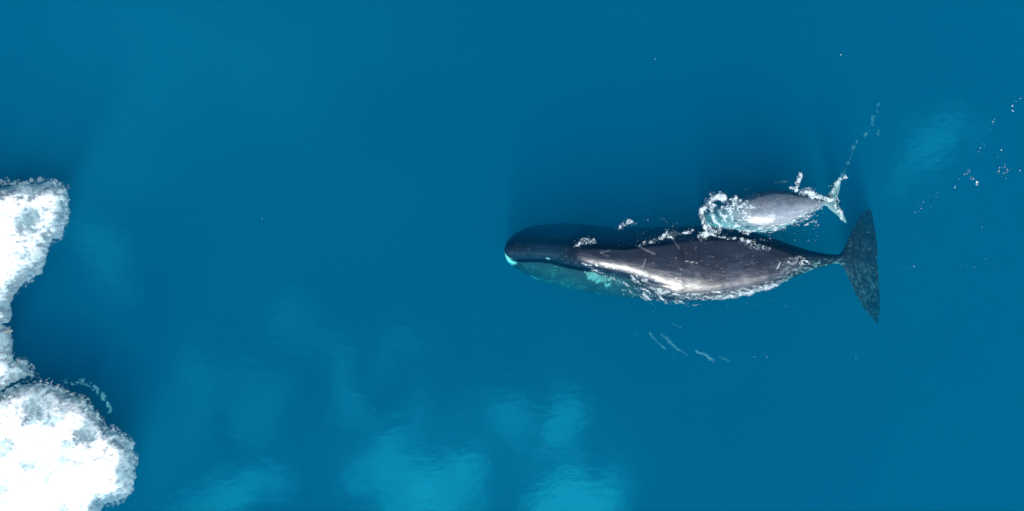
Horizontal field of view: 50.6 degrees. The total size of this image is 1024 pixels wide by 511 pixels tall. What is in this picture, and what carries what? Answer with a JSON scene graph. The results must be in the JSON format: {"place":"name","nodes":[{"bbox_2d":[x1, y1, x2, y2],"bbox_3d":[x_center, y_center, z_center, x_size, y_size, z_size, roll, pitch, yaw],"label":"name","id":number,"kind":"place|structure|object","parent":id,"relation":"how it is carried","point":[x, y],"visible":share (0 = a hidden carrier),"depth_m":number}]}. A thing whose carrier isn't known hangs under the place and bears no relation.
{"place":"outdoors","nodes":[
{"label":"outdoors","id":0,"kind":"place"},
{"bbox_2d":[0,0,1023,510],"bbox_3d":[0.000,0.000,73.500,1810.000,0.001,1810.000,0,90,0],"label":"water","id":1,"kind":"structure","parent":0,"point":[272,270],"depth_m":73.50},
{"bbox_3d":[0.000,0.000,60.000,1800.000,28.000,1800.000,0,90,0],"label":"water","id":2,"kind":"structure","parent":0,"visible":0},
{"bbox_2d":[0,354,22,383],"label":"ice floe","id":3,"kind":"object","parent":2,"relation":"on","point":[4,367],"visible":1,"depth_m":45.97},
{"bbox_2d":[0,189,64,299],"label":"ice floe","id":4,"kind":"object","parent":2,"relation":"on","point":[18,248],"visible":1,"depth_m":45.91},
{"bbox_2d":[0,388,126,510],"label":"ice floe","id":5,"kind":"object","parent":2,"relation":"on","point":[50,460],"visible":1,"depth_m":45.77},
{"bbox_2d":[14,179,135,494],"bbox_3d":[-19.258,3.654,46.347,4.197,0.747,14.930,-15,90,0],"label":"slush","id":6,"kind":"object","parent":2,"relation":"on","point":[47,379],"visible":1,"depth_m":46.01},
{"bbox_2d":[578,220,770,249],"bbox_3d":[6.846,-0.960,45.945,8.486,0.126,1.634,0,90,0],"label":"sea foam","id":7,"kind":"object","parent":2,"relation":"on","point":[712,234],"visible":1,"depth_m":45.98},
{"bbox_2d":[595,270,783,305],"bbox_3d":[7.550,1.412,46.138,8.453,0.533,1.456,3,90,0],"label":"sea foam","id":8,"kind":"object","parent":2,"relation":"on","point":[719,296],"visible":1,"depth_m":45.99},
{"bbox_2d":[504,209,879,323],"bbox_3d":[7.781,0.469,47.659,16.209,3.881,4.994,0,90,0],"label":"bowhead whale","id":9,"kind":"object","parent":2,"relation":"in","point":[682,263],"visible":0.99,"depth_m":46.23},
{"bbox_2d":[698,193,755,237],"bbox_3d":[9.100,-1.668,45.955,2.519,0.260,2.166,0,90,0],"label":"sea foam","id":10,"kind":"object","parent":2,"relation":"on","point":[722,198],"visible":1,"depth_m":45.98},
{"bbox_2d":[583,239,871,280],"bbox_3d":[9.232,0.504,45.869,12.572,0.279,2.726,0,90,0],"label":"sea foam","id":11,"kind":"object","parent":2,"relation":"on","point":[640,272],"visible":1,"depth_m":45.95},
{"bbox_2d":[703,177,845,231],"bbox_3d":[11.210,-2.007,46.582,5.950,1.719,1.981,-7,90,0],"label":"whale calf","id":12,"kind":"object","parent":2,"relation":"on","point":[772,208],"visible":0.95,"depth_m":46.02},
{"bbox_2d":[747,204,822,240],"bbox_3d":[11.555,-1.499,45.924,3.780,0.168,2.094,13,90,0],"label":"sea foam","id":13,"kind":"object","parent":2,"relation":"on","point":[775,228],"visible":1,"depth_m":45.98},
{"bbox_2d":[789,172,846,218],"bbox_3d":[13.019,-3.059,46.090,3.419,0.269,1.856,30,90,0],"label":"sea foam","id":14,"kind":"object","parent":2,"relation":"on","point":[810,193],"visible":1,"depth_m":45.98}
]}

